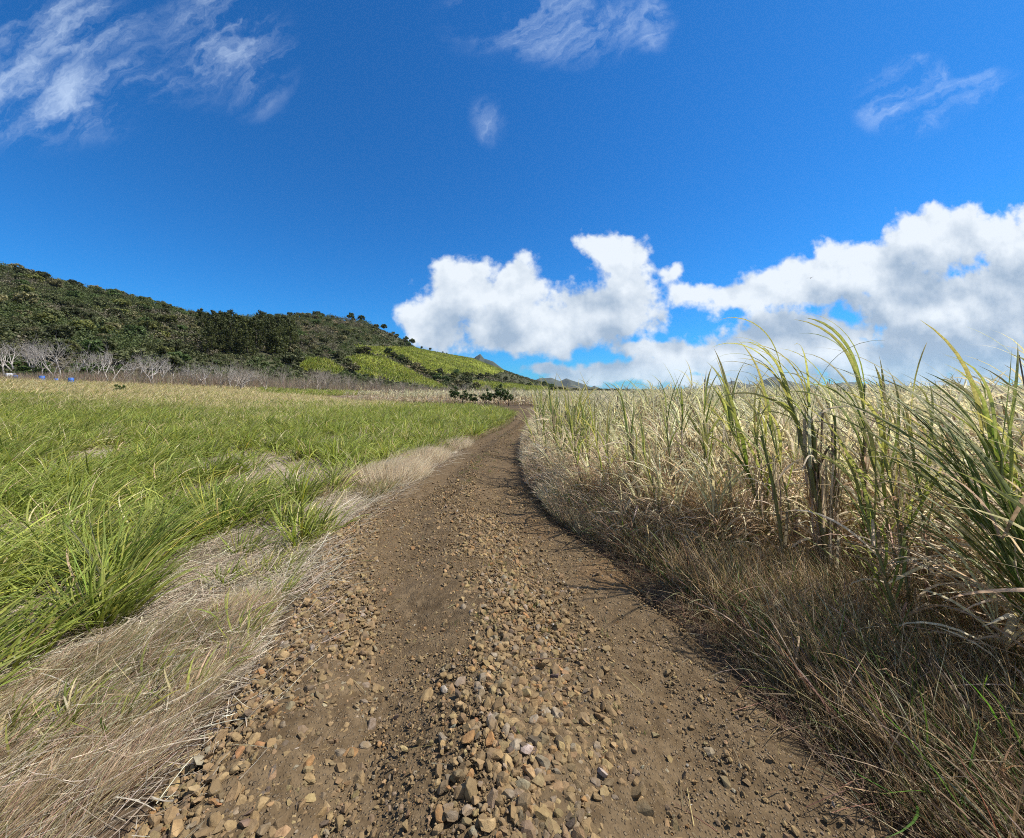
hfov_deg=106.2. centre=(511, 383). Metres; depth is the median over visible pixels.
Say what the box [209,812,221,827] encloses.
stone
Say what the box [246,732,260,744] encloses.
stone
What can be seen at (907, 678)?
dead grass
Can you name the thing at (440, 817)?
stone
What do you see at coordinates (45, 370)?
shrub
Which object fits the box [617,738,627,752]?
stone
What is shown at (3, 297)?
woodland tree
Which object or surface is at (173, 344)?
woodland tree
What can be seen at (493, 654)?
stone
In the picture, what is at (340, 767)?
stone
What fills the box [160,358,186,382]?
bare tree
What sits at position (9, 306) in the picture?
forest
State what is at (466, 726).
stone
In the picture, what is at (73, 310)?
woodland tree
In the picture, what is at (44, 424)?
grass
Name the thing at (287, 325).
casuarina tree
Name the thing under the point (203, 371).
bare tree
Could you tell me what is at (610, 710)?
stone
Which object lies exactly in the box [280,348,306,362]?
tree
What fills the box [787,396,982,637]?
sugarcane plant
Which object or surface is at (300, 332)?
woodland tree
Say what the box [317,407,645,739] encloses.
verge grass
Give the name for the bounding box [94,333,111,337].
woodland tree
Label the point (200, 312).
casuarina tree
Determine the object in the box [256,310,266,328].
casuarina tree
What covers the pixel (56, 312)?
woodland tree
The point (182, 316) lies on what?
woodland tree
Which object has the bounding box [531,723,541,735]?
stone
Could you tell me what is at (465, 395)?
tree
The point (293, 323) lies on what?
casuarina tree
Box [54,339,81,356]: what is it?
woodland tree
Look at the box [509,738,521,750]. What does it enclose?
stone
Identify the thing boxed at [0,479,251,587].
clump
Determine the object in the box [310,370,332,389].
thicket tree
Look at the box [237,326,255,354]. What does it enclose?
casuarina tree
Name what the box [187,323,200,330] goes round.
woodland tree
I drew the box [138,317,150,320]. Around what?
woodland tree
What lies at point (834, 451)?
sugarcane plant
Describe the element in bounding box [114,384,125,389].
shrub
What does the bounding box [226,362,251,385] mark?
bare tree
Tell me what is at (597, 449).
sugarcane plant
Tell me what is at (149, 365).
bare tree
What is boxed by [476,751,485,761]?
stone
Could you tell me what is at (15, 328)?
woodland tree
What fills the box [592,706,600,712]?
stone
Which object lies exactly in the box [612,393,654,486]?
sugarcane plant
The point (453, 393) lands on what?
tree
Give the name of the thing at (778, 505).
sugarcane plant
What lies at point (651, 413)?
sugarcane crop
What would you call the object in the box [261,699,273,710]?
stone
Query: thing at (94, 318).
woodland tree
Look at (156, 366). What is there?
bare tree
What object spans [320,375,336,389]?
thicket tree
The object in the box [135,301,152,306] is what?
woodland tree
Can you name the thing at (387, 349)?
shrub
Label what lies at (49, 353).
bare tree
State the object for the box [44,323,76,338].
woodland tree
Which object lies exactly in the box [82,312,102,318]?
woodland tree
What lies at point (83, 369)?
shrub
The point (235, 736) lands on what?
stone
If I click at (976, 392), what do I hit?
sugarcane plant
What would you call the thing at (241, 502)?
clump
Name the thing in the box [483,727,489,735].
stone
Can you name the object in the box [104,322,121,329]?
woodland tree
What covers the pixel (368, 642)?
stone
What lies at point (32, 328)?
woodland tree
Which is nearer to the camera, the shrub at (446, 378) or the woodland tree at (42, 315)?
the woodland tree at (42, 315)
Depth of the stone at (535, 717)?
1.78 m
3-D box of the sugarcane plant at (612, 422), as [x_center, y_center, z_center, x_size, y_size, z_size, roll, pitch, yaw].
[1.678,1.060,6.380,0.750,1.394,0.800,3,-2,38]
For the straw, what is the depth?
2.41 m
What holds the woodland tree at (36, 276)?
on the ground at (150, 790)
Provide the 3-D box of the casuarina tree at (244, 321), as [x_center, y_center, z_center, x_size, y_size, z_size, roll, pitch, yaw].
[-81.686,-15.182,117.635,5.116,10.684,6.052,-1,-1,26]
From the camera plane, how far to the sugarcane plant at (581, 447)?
5.33 m
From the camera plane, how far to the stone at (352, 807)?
1.47 m
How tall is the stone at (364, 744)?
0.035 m
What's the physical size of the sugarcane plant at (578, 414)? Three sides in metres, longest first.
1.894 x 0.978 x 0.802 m
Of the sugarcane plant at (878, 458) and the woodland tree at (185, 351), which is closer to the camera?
the sugarcane plant at (878, 458)
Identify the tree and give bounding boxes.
[0,294,7,302]
[0,323,22,337]
[0,328,7,337]
[0,336,29,371]
[0,340,19,355]
[0,345,22,374]
[6,263,24,268]
[7,334,75,377]
[10,291,39,304]
[10,342,56,370]
[11,273,27,279]
[11,279,29,285]
[11,316,32,323]
[11,339,83,374]
[12,267,30,273]
[15,310,32,316]
[17,330,53,344]
[18,284,35,291]
[21,326,42,333]
[25,273,44,281]
[25,312,58,323]
[25,337,72,359]
[34,271,51,279]
[39,293,59,302]
[40,308,65,318]
[43,278,63,289]
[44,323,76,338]
[53,299,74,307]
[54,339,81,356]
[60,306,86,318]
[66,279,83,286]
[66,290,81,297]
[66,352,111,373]
[67,319,95,333]
[72,345,112,376]
[75,303,91,311]
[81,339,104,356]
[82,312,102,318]
[90,316,108,325]
[91,339,118,352]
[92,300,108,306]
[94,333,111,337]
[95,343,147,380]
[98,325,120,333]
[98,349,129,365]
[102,306,116,312]
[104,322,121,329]
[106,289,120,297]
[107,309,129,317]
[112,298,131,308]
[119,351,169,383]
[120,359,137,379]
[122,347,148,359]
[123,324,146,335]
[126,311,142,319]
[134,296,144,301]
[134,351,169,376]
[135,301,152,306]
[135,320,162,329]
[136,303,152,312]
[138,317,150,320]
[146,312,161,321]
[152,330,170,338]
[154,334,170,342]
[154,354,182,373]
[155,345,174,354]
[156,308,168,313]
[160,314,177,323]
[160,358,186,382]
[161,303,171,307]
[163,340,183,350]
[167,351,191,361]
[168,324,178,329]
[170,330,188,339]
[172,348,194,362]
[175,314,187,320]
[177,310,189,315]
[177,325,187,330]
[177,363,195,382]
[181,365,215,383]
[183,333,199,343]
[184,363,212,385]
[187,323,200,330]
[193,308,210,329]
[199,328,216,352]
[202,310,219,324]
[204,321,219,349]
[205,314,224,344]
[208,364,238,385]
[213,320,228,342]
[217,357,259,387]
[220,312,234,335]
[220,320,239,350]
[225,313,243,346]
[226,309,234,321]
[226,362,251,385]
[226,369,253,386]
[235,317,253,350]
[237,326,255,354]
[246,316,266,350]
[248,367,272,388]
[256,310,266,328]
[263,319,277,346]
[264,330,276,353]
[265,317,278,325]
[266,329,283,352]
[266,332,280,353]
[274,315,280,323]
[275,324,289,352]
[275,364,291,381]
[280,319,287,330]
[282,322,296,349]
[284,325,299,346]
[286,372,318,388]
[289,319,299,341]
[298,330,306,336]
[300,339,309,344]
[303,337,315,342]
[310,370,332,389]
[319,337,328,342]
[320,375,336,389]
[338,335,346,340]
[340,330,350,334]
[346,376,357,390]
[368,375,382,390]
[449,386,459,402]
[459,390,471,403]
[469,393,480,402]
[480,388,492,405]
[492,383,508,405]
[502,389,513,406]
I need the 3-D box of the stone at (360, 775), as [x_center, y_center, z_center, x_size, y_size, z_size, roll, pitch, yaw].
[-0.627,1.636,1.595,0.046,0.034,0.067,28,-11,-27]
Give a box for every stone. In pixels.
[123,832,135,837]
[147,806,160,818]
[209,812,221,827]
[217,772,229,781]
[229,761,242,773]
[230,732,241,741]
[235,793,246,805]
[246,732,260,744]
[253,796,269,811]
[260,658,272,666]
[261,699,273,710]
[279,721,285,727]
[293,637,300,643]
[304,685,313,691]
[335,748,345,756]
[335,762,345,772]
[343,747,359,756]
[344,802,355,817]
[354,770,364,784]
[359,741,371,748]
[363,639,372,644]
[371,684,380,692]
[420,688,433,702]
[435,804,445,822]
[438,732,445,742]
[439,672,446,678]
[440,685,447,693]
[459,762,467,775]
[461,729,474,743]
[462,723,470,731]
[470,725,478,732]
[473,813,485,829]
[474,685,484,692]
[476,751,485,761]
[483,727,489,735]
[489,652,497,657]
[502,653,511,658]
[502,722,510,735]
[502,783,512,800]
[503,641,509,646]
[505,687,512,694]
[507,717,519,726]
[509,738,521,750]
[510,832,518,837]
[511,644,518,650]
[511,705,521,714]
[520,813,528,822]
[528,692,538,699]
[528,714,538,723]
[529,685,535,692]
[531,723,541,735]
[532,759,538,768]
[540,652,547,659]
[561,618,569,623]
[567,821,579,834]
[581,817,591,828]
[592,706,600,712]
[595,804,603,809]
[598,736,605,747]
[605,705,616,716]
[611,700,619,706]
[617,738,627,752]
[647,816,653,823]
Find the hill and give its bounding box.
[891,385,1022,388]
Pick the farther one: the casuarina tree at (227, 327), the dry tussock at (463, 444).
the casuarina tree at (227, 327)
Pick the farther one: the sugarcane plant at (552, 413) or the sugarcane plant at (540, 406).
the sugarcane plant at (540, 406)
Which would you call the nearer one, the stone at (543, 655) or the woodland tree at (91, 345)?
the stone at (543, 655)
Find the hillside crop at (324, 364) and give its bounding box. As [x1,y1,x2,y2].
[299,343,569,392]
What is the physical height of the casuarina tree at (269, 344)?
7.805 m
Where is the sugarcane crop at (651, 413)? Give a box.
[343,327,1023,702]
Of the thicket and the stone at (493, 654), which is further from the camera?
the thicket
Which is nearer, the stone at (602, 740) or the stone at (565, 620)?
the stone at (602, 740)
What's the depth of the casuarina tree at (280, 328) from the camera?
128.46 m
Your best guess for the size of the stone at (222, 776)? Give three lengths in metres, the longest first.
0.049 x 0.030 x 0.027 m
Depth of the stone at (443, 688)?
1.99 m
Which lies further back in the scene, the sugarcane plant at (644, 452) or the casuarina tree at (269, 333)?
the casuarina tree at (269, 333)
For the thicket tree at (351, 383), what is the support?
on the ground at (150, 790)
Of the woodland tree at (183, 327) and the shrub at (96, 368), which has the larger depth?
the woodland tree at (183, 327)
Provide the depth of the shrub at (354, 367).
132.83 m
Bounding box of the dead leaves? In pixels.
[515,402,852,555]
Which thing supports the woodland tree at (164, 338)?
on the ground at (150, 790)
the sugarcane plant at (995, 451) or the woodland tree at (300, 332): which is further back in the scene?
the woodland tree at (300, 332)
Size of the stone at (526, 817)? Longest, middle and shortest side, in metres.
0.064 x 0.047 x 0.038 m
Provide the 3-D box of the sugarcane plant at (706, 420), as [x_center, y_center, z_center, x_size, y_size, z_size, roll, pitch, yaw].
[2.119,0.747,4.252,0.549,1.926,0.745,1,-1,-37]
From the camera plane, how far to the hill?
643.91 m
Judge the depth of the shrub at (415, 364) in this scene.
195.37 m
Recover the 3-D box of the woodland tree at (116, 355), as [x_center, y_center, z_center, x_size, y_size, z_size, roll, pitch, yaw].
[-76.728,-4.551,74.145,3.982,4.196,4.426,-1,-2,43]
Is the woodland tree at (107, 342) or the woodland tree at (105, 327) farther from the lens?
the woodland tree at (105, 327)
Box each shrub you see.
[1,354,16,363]
[6,355,21,365]
[12,365,40,374]
[36,366,54,374]
[69,362,82,369]
[81,367,93,375]
[94,362,112,370]
[95,366,111,374]
[104,370,121,376]
[112,364,128,371]
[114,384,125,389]
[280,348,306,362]
[285,344,299,353]
[309,344,317,349]
[313,348,323,354]
[332,350,343,356]
[342,358,352,363]
[347,362,360,370]
[355,346,363,351]
[361,346,371,353]
[384,347,392,353]
[390,351,396,356]
[402,356,410,362]
[411,362,420,368]
[422,368,430,373]
[428,369,436,375]
[432,372,441,379]
[437,368,443,374]
[441,376,450,381]
[450,372,457,377]
[454,379,466,386]
[465,377,472,382]
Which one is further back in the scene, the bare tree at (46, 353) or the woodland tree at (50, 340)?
the woodland tree at (50, 340)
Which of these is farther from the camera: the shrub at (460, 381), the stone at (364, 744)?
the shrub at (460, 381)
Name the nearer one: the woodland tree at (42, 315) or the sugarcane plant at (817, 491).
the sugarcane plant at (817, 491)
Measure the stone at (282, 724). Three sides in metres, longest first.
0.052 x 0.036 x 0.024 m
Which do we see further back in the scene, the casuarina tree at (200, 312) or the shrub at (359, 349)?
the shrub at (359, 349)
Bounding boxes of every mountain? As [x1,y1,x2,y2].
[474,354,501,368]
[537,378,590,388]
[702,376,933,390]
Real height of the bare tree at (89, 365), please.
5.676 m
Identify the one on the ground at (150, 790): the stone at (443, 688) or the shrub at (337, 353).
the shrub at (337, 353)
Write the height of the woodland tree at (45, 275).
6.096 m
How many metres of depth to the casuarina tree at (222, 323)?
116.07 m
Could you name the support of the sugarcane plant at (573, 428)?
on the ground at (150, 790)
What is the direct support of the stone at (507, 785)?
on the road
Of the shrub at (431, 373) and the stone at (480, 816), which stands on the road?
the stone at (480, 816)
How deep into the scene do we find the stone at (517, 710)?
1.82 m
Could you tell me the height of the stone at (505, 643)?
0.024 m
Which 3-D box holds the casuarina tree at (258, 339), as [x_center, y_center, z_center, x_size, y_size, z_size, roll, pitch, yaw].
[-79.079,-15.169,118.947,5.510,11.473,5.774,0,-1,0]
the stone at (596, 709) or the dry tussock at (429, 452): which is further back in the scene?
the dry tussock at (429, 452)
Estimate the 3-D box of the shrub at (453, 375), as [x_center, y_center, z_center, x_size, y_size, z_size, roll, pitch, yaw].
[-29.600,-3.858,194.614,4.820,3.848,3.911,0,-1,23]
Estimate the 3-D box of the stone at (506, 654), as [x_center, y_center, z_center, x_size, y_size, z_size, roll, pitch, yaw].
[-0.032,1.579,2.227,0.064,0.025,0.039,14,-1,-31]
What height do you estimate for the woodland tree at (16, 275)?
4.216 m
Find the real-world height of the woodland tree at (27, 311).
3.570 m
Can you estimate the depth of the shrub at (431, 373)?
186.79 m
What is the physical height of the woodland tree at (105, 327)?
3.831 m
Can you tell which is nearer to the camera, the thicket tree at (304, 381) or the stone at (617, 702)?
the stone at (617, 702)
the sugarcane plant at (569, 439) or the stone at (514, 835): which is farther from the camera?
the sugarcane plant at (569, 439)
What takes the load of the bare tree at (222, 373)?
on the ground at (150, 790)
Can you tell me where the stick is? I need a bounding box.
[529,658,561,660]
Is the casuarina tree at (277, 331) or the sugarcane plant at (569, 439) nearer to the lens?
the sugarcane plant at (569, 439)
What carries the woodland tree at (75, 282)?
on the ground at (150, 790)
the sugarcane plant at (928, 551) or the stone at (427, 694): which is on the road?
the stone at (427, 694)
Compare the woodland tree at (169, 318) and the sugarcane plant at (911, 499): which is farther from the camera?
the woodland tree at (169, 318)
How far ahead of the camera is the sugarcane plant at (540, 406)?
11.69 m
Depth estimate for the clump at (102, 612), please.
2.65 m
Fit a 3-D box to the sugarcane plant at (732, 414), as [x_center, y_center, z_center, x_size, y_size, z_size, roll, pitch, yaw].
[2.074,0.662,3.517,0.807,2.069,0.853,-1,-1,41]
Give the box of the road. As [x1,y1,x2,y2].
[150,407,898,837]
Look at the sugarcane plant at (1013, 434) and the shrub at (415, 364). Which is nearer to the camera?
the sugarcane plant at (1013, 434)
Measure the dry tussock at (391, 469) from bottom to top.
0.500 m
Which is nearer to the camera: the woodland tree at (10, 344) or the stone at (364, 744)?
the stone at (364, 744)
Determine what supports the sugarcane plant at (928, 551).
on the ground at (150, 790)
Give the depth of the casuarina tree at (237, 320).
119.99 m
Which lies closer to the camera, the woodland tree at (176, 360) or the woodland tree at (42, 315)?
the woodland tree at (176, 360)
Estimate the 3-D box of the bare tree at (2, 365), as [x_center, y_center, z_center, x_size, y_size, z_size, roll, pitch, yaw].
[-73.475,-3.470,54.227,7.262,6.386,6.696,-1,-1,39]
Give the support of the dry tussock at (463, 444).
on the ground at (150, 790)
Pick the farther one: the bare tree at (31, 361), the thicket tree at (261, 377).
the thicket tree at (261, 377)
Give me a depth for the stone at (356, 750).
1.70 m
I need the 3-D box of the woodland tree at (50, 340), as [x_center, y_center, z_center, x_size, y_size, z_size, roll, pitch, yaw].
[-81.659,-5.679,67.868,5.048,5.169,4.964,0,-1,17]
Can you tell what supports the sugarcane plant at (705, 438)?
on the ground at (150, 790)
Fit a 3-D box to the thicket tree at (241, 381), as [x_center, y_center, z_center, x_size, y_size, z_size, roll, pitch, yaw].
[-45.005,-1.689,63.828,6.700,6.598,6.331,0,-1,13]
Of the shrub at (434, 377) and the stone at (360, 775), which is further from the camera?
the shrub at (434, 377)
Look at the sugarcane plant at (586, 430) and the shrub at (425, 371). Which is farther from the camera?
the shrub at (425, 371)
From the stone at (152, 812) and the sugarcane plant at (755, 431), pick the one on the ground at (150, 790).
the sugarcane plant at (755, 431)
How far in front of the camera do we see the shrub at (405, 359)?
195.16 m
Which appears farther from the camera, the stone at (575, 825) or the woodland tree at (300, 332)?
the woodland tree at (300, 332)
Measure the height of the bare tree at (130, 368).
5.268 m
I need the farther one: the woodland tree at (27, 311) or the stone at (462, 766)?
the woodland tree at (27, 311)
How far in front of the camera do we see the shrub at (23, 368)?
57.10 m
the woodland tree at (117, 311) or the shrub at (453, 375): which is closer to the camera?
the woodland tree at (117, 311)
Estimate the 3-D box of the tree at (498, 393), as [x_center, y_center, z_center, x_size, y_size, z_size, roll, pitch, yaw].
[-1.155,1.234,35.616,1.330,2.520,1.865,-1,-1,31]
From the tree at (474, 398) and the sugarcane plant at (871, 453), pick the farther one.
the tree at (474, 398)
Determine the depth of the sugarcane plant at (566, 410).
6.96 m
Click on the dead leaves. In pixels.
(529, 469)
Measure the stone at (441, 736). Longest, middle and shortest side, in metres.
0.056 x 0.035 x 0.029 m
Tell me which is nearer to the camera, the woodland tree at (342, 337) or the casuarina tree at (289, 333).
the casuarina tree at (289, 333)
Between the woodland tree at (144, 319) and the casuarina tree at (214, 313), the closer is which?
the woodland tree at (144, 319)
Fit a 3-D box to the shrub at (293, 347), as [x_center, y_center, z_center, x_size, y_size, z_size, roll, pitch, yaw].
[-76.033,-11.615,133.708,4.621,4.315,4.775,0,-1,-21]
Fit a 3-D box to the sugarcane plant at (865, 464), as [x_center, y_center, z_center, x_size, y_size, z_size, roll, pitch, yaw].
[2.599,0.529,3.176,0.751,2.322,0.894,1,-1,-27]
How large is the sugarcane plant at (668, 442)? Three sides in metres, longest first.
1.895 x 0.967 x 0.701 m
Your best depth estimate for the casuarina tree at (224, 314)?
140.14 m
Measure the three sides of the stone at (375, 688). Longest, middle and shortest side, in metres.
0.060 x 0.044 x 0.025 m
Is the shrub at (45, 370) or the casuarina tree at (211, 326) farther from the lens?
the casuarina tree at (211, 326)
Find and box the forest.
[0,261,549,390]
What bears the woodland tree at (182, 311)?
on the ground at (150, 790)
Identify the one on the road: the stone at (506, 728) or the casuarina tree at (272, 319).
the stone at (506, 728)
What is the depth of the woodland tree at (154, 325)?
115.03 m
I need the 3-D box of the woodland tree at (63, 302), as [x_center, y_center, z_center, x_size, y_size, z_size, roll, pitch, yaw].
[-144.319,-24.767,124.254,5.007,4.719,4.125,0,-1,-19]
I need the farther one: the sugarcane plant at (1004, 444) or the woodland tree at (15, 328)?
the woodland tree at (15, 328)
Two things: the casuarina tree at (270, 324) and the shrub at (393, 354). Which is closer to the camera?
the casuarina tree at (270, 324)
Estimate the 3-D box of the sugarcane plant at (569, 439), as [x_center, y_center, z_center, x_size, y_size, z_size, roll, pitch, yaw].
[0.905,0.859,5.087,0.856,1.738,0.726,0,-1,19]
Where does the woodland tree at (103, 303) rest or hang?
on the ground at (150, 790)
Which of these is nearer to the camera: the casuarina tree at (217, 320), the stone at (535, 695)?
the stone at (535, 695)
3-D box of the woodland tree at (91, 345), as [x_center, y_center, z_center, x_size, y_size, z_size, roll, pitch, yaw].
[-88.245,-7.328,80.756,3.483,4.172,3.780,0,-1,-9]
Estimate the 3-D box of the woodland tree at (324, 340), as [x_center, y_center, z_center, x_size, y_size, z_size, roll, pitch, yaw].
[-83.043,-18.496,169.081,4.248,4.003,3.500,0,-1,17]
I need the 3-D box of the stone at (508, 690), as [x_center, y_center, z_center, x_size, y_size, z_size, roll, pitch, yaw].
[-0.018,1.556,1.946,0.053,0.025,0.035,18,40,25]
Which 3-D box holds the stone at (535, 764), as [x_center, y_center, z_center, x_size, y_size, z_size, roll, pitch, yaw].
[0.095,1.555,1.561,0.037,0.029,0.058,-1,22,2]
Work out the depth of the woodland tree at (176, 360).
77.44 m
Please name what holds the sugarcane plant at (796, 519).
on the ground at (150, 790)
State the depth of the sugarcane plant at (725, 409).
4.41 m
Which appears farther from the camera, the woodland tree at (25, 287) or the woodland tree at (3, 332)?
the woodland tree at (25, 287)
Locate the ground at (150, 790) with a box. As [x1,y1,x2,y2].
[0,272,1021,837]
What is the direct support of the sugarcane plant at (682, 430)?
on the ground at (150, 790)
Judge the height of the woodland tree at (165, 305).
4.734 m
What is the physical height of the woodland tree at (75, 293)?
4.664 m
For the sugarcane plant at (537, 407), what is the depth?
9.11 m
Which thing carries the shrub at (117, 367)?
on the ground at (150, 790)
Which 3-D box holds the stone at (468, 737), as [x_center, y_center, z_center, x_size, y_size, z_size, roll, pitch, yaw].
[-0.193,1.558,1.691,0.054,0.033,0.077,-31,-21,17]
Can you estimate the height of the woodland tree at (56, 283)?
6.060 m
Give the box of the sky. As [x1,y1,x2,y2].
[0,0,1023,389]
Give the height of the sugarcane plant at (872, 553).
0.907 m
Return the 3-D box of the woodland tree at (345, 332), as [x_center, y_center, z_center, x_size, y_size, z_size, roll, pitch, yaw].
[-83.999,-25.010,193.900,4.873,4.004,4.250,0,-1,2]
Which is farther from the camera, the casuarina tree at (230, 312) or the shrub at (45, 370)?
the casuarina tree at (230, 312)
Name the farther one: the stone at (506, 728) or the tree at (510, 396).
the tree at (510, 396)
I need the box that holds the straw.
[0,415,845,837]
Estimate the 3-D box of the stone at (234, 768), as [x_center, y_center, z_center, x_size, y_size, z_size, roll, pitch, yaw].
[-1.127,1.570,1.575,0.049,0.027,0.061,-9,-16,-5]
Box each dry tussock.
[336,454,436,487]
[379,442,455,464]
[436,436,475,451]
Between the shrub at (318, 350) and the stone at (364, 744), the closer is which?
the stone at (364, 744)
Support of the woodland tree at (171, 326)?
on the ground at (150, 790)
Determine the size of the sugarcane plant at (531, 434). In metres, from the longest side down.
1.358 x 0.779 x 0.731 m
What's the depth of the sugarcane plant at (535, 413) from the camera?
9.32 m
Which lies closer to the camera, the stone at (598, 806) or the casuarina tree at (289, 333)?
the stone at (598, 806)
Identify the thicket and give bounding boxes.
[0,363,603,393]
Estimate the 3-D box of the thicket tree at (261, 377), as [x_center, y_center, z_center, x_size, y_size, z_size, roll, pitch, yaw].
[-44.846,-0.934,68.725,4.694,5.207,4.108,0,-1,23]
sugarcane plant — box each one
[516,406,547,451]
[523,387,545,439]
[524,378,550,436]
[528,393,557,460]
[529,376,571,462]
[530,391,547,426]
[531,378,547,432]
[537,387,569,436]
[538,373,566,449]
[540,388,564,435]
[543,401,576,465]
[545,380,600,465]
[549,375,570,442]
[551,380,592,477]
[551,384,606,493]
[556,388,597,464]
[557,392,603,471]
[561,377,626,503]
[562,410,603,490]
[563,379,604,464]
[582,389,635,499]
[598,383,654,504]
[602,409,625,445]
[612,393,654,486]
[619,413,693,521]
[635,370,692,491]
[660,367,711,479]
[671,396,743,516]
[679,365,737,483]
[698,362,751,504]
[702,349,794,548]
[706,359,815,546]
[714,317,884,585]
[717,340,833,559]
[722,374,811,568]
[726,388,803,545]
[758,349,916,558]
[787,313,916,575]
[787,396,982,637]
[801,380,956,601]
[816,494,897,587]
[817,347,1023,713]
[819,368,1011,615]
[831,400,942,573]
[848,432,973,583]
[868,357,894,516]
[871,353,1023,593]
[872,343,996,622]
[883,346,1023,642]
[889,321,1023,577]
[900,382,989,594]
[950,375,1023,633]
[963,353,1023,518]
[969,390,1023,522]
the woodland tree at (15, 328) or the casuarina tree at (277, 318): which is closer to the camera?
the woodland tree at (15, 328)
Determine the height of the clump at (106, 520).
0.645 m
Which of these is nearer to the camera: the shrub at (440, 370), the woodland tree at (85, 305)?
the woodland tree at (85, 305)
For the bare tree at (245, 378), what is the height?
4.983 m
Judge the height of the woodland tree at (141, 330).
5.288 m
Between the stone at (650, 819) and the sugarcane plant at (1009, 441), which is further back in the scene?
the sugarcane plant at (1009, 441)
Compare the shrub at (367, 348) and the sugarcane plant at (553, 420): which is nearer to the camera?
the sugarcane plant at (553, 420)
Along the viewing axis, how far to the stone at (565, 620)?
2.61 m
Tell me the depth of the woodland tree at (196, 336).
111.47 m
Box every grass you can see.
[0,376,518,716]
[0,579,307,837]
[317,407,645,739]
[531,471,1023,837]
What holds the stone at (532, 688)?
on the road
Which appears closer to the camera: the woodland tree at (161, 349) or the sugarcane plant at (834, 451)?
the sugarcane plant at (834, 451)
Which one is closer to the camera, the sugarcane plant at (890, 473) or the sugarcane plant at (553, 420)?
the sugarcane plant at (890, 473)
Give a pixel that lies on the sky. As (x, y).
(574, 190)
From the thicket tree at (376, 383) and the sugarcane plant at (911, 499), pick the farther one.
the thicket tree at (376, 383)
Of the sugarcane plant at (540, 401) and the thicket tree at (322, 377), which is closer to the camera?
the sugarcane plant at (540, 401)
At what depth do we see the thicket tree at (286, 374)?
86.12 m
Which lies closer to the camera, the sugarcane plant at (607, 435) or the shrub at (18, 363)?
the sugarcane plant at (607, 435)
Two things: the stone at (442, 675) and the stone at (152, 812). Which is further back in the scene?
the stone at (442, 675)
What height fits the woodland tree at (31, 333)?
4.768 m
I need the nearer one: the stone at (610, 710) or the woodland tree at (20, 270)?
the stone at (610, 710)
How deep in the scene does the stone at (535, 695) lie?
1.92 m
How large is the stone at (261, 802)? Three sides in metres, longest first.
0.063 x 0.048 x 0.037 m
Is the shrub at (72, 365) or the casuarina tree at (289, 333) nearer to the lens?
the shrub at (72, 365)
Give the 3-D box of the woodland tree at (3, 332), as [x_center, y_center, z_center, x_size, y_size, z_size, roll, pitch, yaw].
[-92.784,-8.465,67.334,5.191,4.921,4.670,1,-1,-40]
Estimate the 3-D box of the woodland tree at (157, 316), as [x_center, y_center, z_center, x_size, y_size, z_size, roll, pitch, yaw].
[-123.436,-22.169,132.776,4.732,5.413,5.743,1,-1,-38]
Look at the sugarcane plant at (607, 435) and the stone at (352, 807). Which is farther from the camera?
the sugarcane plant at (607, 435)
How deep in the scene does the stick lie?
2.17 m
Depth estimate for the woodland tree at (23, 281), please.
134.71 m
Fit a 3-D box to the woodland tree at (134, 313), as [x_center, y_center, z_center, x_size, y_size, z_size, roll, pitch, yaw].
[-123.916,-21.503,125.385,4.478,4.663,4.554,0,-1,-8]
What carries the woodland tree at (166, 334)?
on the ground at (150, 790)
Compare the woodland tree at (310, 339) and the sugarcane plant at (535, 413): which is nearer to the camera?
the sugarcane plant at (535, 413)
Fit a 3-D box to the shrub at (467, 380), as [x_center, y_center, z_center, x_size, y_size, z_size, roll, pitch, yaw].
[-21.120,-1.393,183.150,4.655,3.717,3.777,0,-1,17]
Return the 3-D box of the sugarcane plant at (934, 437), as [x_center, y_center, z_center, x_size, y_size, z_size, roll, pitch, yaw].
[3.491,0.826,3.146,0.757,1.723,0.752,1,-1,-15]
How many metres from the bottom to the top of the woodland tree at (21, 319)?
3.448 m
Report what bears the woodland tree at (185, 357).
on the ground at (150, 790)
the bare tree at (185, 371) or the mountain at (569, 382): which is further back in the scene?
the mountain at (569, 382)
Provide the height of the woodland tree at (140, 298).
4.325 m
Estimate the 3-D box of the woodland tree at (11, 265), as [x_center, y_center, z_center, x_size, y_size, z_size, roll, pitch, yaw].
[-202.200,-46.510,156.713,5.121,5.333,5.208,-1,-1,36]
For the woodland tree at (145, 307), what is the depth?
151.15 m
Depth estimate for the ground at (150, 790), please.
2.41 m
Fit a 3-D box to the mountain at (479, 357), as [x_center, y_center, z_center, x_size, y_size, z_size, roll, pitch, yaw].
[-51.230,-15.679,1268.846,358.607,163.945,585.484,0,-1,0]
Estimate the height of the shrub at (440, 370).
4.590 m
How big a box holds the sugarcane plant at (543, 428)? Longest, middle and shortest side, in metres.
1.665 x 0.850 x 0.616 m
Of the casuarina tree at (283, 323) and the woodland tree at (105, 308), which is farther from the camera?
the casuarina tree at (283, 323)

